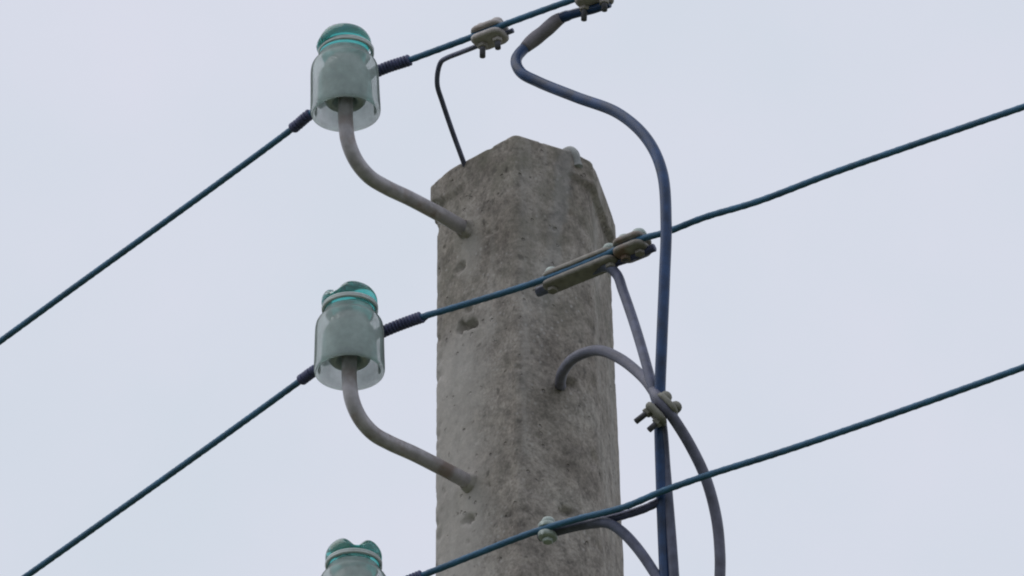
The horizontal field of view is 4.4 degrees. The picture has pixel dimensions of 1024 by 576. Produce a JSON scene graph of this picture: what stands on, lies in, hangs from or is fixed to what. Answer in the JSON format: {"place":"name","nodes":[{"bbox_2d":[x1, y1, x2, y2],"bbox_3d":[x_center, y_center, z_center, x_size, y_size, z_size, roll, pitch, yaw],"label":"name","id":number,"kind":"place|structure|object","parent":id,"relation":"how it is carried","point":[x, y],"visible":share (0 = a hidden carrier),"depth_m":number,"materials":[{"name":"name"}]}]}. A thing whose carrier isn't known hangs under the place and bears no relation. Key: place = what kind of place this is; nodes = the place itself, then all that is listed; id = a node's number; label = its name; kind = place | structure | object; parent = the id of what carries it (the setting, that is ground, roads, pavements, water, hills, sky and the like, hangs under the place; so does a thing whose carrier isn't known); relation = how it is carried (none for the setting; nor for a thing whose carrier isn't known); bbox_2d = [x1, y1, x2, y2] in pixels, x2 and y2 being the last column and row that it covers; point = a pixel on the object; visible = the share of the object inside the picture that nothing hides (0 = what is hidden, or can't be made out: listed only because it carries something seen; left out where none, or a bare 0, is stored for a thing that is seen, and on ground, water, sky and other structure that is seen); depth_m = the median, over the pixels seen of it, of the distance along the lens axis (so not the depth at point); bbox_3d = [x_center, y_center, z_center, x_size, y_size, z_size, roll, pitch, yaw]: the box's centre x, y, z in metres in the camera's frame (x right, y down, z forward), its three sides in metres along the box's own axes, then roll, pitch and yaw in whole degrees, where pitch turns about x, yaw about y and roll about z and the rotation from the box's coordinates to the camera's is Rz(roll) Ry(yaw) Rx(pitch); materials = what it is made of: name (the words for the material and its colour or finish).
{"place":"outdoors","nodes":[
{"label":"outdoors","id":0,"kind":"place"},
{"bbox_2d":[0,0,1023,575],"label":"sky","id":1,"kind":"structure","parent":0,"point":[894,282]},
{"bbox_3d":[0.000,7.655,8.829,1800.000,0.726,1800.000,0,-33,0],"label":"ground","id":2,"kind":"structure","parent":0,"visible":0},
{"bbox_2d":[430,135,623,575],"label":"utility pole","id":3,"kind":"object","parent":2,"relation":"on","point":[524,440],"visible":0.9,"depth_m":13.79,"materials":[{"name":"concrete"}]},
{"bbox_2d":[338,97,473,238],"bbox_3d":[-0.100,-0.125,13.879,0.219,0.121,0.029,26,-41,-34],"label":"insulator hook","id":4,"kind":"object","parent":3,"relation":"attached to","point":[365,172],"visible":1,"depth_m":13.82,"materials":[{"name":"metal"}]},
{"bbox_2d":[310,23,380,131],"bbox_3d":[-0.173,-0.222,13.855,0.073,0.101,0.073,-1,-32,-1],"label":"glass insulator","id":5,"kind":"object","parent":4,"relation":"attached to","point":[344,68],"visible":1,"depth_m":13.83,"materials":[{"name":"teal glass"}]},
{"bbox_2d":[0,0,574,344],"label":"overhead wire","id":6,"kind":"object","parent":5,"relation":"attached to","point":[299,122],"visible":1,"depth_m":13.98,"materials":[{"name":"black metal"}]},
{"bbox_2d":[471,17,508,58],"bbox_3d":[-0.023,-0.259,13.832,0.037,0.041,0.028,-20,-38,26],"label":"wire clamp","id":7,"kind":"object","parent":6,"relation":"attached to","point":[496,38],"visible":1,"depth_m":13.82,"materials":[{"name":"metal"}]},
{"bbox_2d":[575,0,613,21],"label":"wire clamp","id":8,"kind":"object","parent":6,"relation":"attached to","point":[583,5],"visible":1,"depth_m":13.77,"materials":[{"name":"metal"}]},
{"bbox_2d":[510,2,671,575],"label":"service cable","id":9,"kind":"object","parent":8,"relation":"hanging from","point":[544,31],"visible":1,"depth_m":13.54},
{"bbox_2d":[634,391,681,431],"bbox_3d":[0.146,0.125,13.419,0.046,0.028,0.024,-40,-21,-14],"label":"wire clamp","id":10,"kind":"object","parent":9,"relation":"attached to","point":[655,413],"visible":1,"depth_m":13.41,"materials":[{"name":"grey metal"}]},
{"bbox_2d":[341,355,476,492],"bbox_3d":[-0.092,0.137,13.704,0.028,0.114,0.218,-28,-42,36],"label":"insulator hook","id":11,"kind":"object","parent":3,"relation":"attached to","point":[368,428],"visible":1,"depth_m":13.65,"materials":[{"name":"metal"}]},
{"bbox_2d":[314,281,384,390],"bbox_3d":[-0.166,0.044,13.683,0.073,0.101,0.073,0,-33,0],"label":"glass insulator","id":12,"kind":"object","parent":11,"relation":"attached to","point":[349,326],"visible":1,"depth_m":13.66,"materials":[{"name":"teal glass"}]},
{"bbox_2d":[22,103,1023,575],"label":"overhead wire","id":13,"kind":"object","parent":12,"relation":"attached to","point":[392,327],"visible":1,"depth_m":13.67,"materials":[{"name":"metal"}]},
{"bbox_2d":[542,243,617,293],"bbox_3d":[0.070,-0.020,13.608,0.088,0.030,0.022,-22,-39,25],"label":"wire clamp","id":14,"kind":"object","parent":13,"relation":"attached to","point":[562,281],"visible":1,"depth_m":13.60,"materials":[{"name":"grey metal"}]},
{"bbox_2d":[535,264,678,575],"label":"service cable","id":15,"kind":"object","parent":14,"relation":"hanging from","point":[615,273],"visible":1,"depth_m":13.46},
{"bbox_2d":[613,228,651,262],"bbox_3d":[0.122,-0.043,13.583,0.036,0.032,0.030,-22,-39,26],"label":"wire clamp","id":16,"kind":"object","parent":13,"relation":"attached to","point":[623,252],"visible":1,"depth_m":13.57,"materials":[{"name":"grey metal"}]},
{"bbox_2d":[615,244,656,266],"bbox_3d":[0.117,-0.031,13.585,0.066,0.011,0.009,-20,-38,27],"label":"wire tail","id":17,"kind":"object","parent":16,"relation":"attached to","point":[650,249],"visible":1,"depth_m":13.58},
{"bbox_2d":[435,28,513,166],"bbox_3d":[-0.049,-0.200,13.882,0.060,0.074,0.192,8,-34,-12],"label":"bonding wire","id":18,"kind":"object","parent":3,"relation":"attached to","point":[442,60],"visible":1,"depth_m":13.90,"materials":[{"name":"black metal"}]},
{"bbox_2d":[555,345,725,575],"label":"service cable","id":19,"kind":"object","parent":3,"relation":"attached to","point":[633,368],"visible":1,"depth_m":13.41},
{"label":"insulator hook","id":20,"kind":"object","parent":3,"relation":"attached to","visible":0},
{"bbox_2d":[321,538,385,575],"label":"glass insulator","id":21,"kind":"object","parent":20,"relation":"attached to","point":[353,564],"visible":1,"depth_m":13.50,"materials":[{"name":"teal glass"}]},
{"bbox_2d":[325,364,1023,575],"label":"overhead wire","id":22,"kind":"object","parent":21,"relation":"attached to","point":[730,467],"visible":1,"depth_m":13.37,"materials":[{"name":"metal"}]},
{"bbox_2d":[538,516,557,544],"bbox_3d":[0.036,0.243,13.466,0.018,0.029,0.022,-18,-37,28],"label":"wire clamp","id":23,"kind":"object","parent":22,"relation":"attached to","point":[547,536],"visible":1,"depth_m":13.46,"materials":[{"name":"grey metal"}]},
{"bbox_2d":[537,517,659,575],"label":"service cable","id":24,"kind":"object","parent":23,"relation":"hanging from","point":[632,542],"visible":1,"depth_m":13.41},
{"bbox_2d":[602,498,658,520],"bbox_3d":[0.117,0.225,13.419,0.076,0.013,0.009,-20,-38,28],"label":"wire tail","id":25,"kind":"object","parent":22,"relation":"attached to","point":[637,511],"visible":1,"depth_m":13.41}
]}

